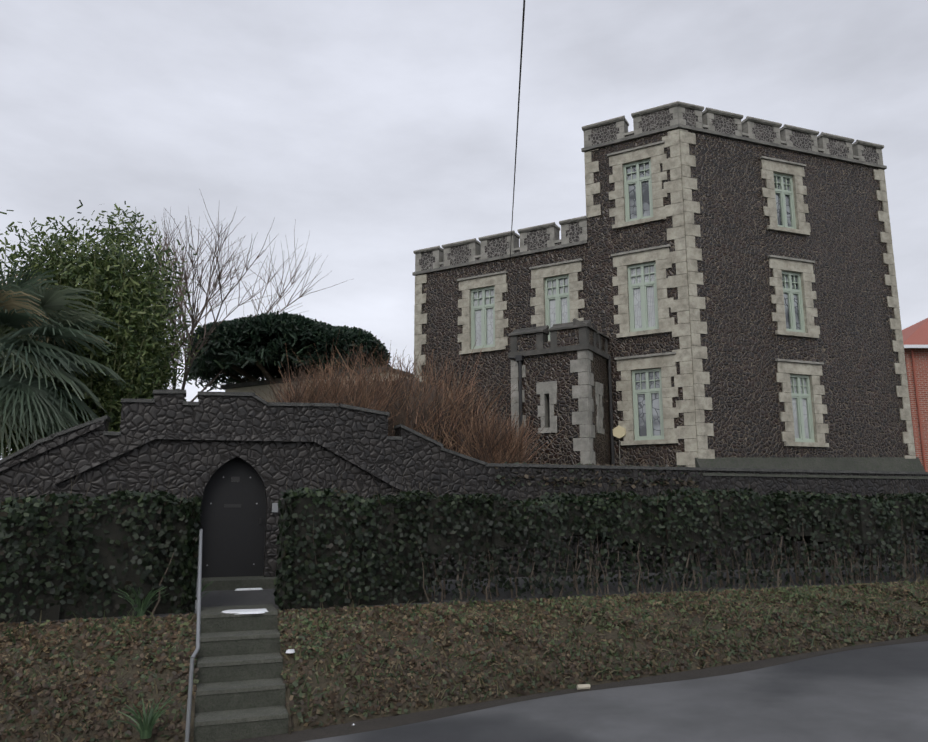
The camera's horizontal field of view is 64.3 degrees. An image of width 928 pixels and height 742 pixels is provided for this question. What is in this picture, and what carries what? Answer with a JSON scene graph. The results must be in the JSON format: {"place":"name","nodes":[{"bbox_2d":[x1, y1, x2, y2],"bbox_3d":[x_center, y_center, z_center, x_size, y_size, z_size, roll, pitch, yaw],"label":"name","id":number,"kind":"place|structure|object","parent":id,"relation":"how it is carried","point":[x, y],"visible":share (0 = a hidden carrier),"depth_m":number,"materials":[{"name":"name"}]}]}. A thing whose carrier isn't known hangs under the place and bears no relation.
{"place":"outdoors","nodes":[
{"label":"outdoors","id":0,"kind":"place"},
{"bbox_2d":[0,580,927,741],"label":"bank","id":1,"kind":"structure","parent":0,"point":[323,681],"depth_m":8.91,"materials":[{"name":"plant"}]},
{"bbox_2d":[0,576,927,741],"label":"bank weeds","id":2,"kind":"object","parent":1,"relation":"on","point":[144,728],"visible":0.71,"depth_m":9.36,"materials":[{"name":"green plant"}]},
{"bbox_2d":[0,0,927,459],"label":"sky","id":3,"kind":"structure","parent":0,"point":[386,129],"materials":[{"name":"grey"}]},
{"bbox_2d":[2,563,927,624],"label":"path and garden","id":4,"kind":"structure","parent":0,"point":[234,598],"depth_m":12.01,"materials":[{"name":"grey concrete"}]},
{"bbox_2d":[0,261,125,458],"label":"palm","id":5,"kind":"object","parent":4,"relation":"on","point":[24,395],"visible":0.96,"depth_m":13.54,"materials":[{"name":"green plant"}]},
{"bbox_2d":[0,231,176,457],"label":"branches","id":6,"kind":"object","parent":4,"relation":"on","point":[23,441],"visible":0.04,"depth_m":15.29,"materials":[{"name":"brown plant"}]},
{"bbox_2d":[0,200,211,458],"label":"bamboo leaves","id":7,"kind":"object","parent":6,"relation":"on","point":[78,273],"visible":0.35,"depth_m":15.57,"materials":[{"name":"green plant"}]},
{"bbox_2d":[141,189,342,401],"bbox_3d":[-6.769,-0.732,20.711,5.666,8.139,6.594,-6,-12,31],"label":"bare tree","id":8,"kind":"object","parent":4,"relation":"on","point":[196,319],"visible":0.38,"depth_m":20.00,"materials":[{"name":"plant"}]},
{"bbox_2d":[222,588,294,652],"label":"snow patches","id":9,"kind":"object","parent":4,"relation":"on","point":[249,611],"visible":0.67,"depth_m":9.33,"materials":[{"name":"white snow"}]},
{"bbox_2d":[186,311,391,391],"bbox_3d":[-5.340,1.080,21.988,6.182,5.034,6.021,0,-10,-1],"label":"bush","id":10,"kind":"object","parent":4,"relation":"on","point":[277,329],"depth_m":20.07,"materials":[{"name":"green plant"}]},
{"bbox_2d":[253,330,564,463],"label":"bare shrubs","id":11,"kind":"object","parent":4,"relation":"on","point":[481,440],"visible":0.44,"depth_m":14.79,"materials":[{"name":"brown plant"}]},
{"bbox_2d":[320,378,501,462],"bbox_3d":[-1.497,1.378,15.584,4.810,2.604,2.774,4,-11,-20],"label":"brown shrub","id":12,"kind":"object","parent":4,"relation":"on","point":[404,419],"visible":0.02,"depth_m":14.97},
{"bbox_2d":[0,472,927,622],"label":"hedge","id":13,"kind":"object","parent":4,"relation":"on","point":[17,504],"depth_m":10.51,"materials":[{"name":"green plant"}]},
{"bbox_2d":[0,390,927,590],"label":"garden wall","id":14,"kind":"structure","parent":4,"relation":"on","point":[236,460],"depth_m":12.95,"materials":[{"name":"grey stone"}]},
{"bbox_2d":[494,461,699,488],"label":"creeper wall","id":15,"kind":"structure","parent":14,"relation":"attached to","point":[585,484],"depth_m":14.98,"materials":[{"name":"green plant"}]},
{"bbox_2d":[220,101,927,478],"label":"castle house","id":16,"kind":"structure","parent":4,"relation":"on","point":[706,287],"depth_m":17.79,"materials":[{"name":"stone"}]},
{"bbox_2d":[510,0,524,254],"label":"service wire","id":17,"kind":"object","parent":16,"relation":"attached to","point":[518,108],"visible":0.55,"depth_m":9.58,"materials":[{"name":"black metal"}]},
{"bbox_2d":[221,635,927,741],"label":"road","id":18,"kind":"structure","parent":0,"point":[874,692],"depth_m":8.14,"materials":[{"name":"grey asphalt"}]},
{"bbox_2d":[353,684,590,724],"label":"road litter","id":19,"kind":"object","parent":18,"relation":"on","point":[583,686],"visible":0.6,"depth_m":9.12,"materials":[{"name":"white paper"}]},
{"label":"ground surface","id":20,"kind":"structure","parent":0,"visible":0},
{"bbox_2d":[185,529,202,741],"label":"handrail","id":21,"kind":"object","parent":20,"relation":"on","point":[197,610],"visible":0.96,"depth_m":7.93,"materials":[{"name":"grey metal"}]},
{"bbox_2d":[190,604,291,741],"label":"steps","id":22,"kind":"structure","parent":20,"relation":"on","point":[241,691],"depth_m":8.37,"materials":[{"name":"concrete"}]},
{"bbox_2d":[902,318,927,471],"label":"neighbour house","id":23,"kind":"structure","parent":20,"relation":"on","point":[915,341],"depth_m":27.49,"materials":[{"name":"brick"},{"name":"roof tile"},{"name":"white paint"}]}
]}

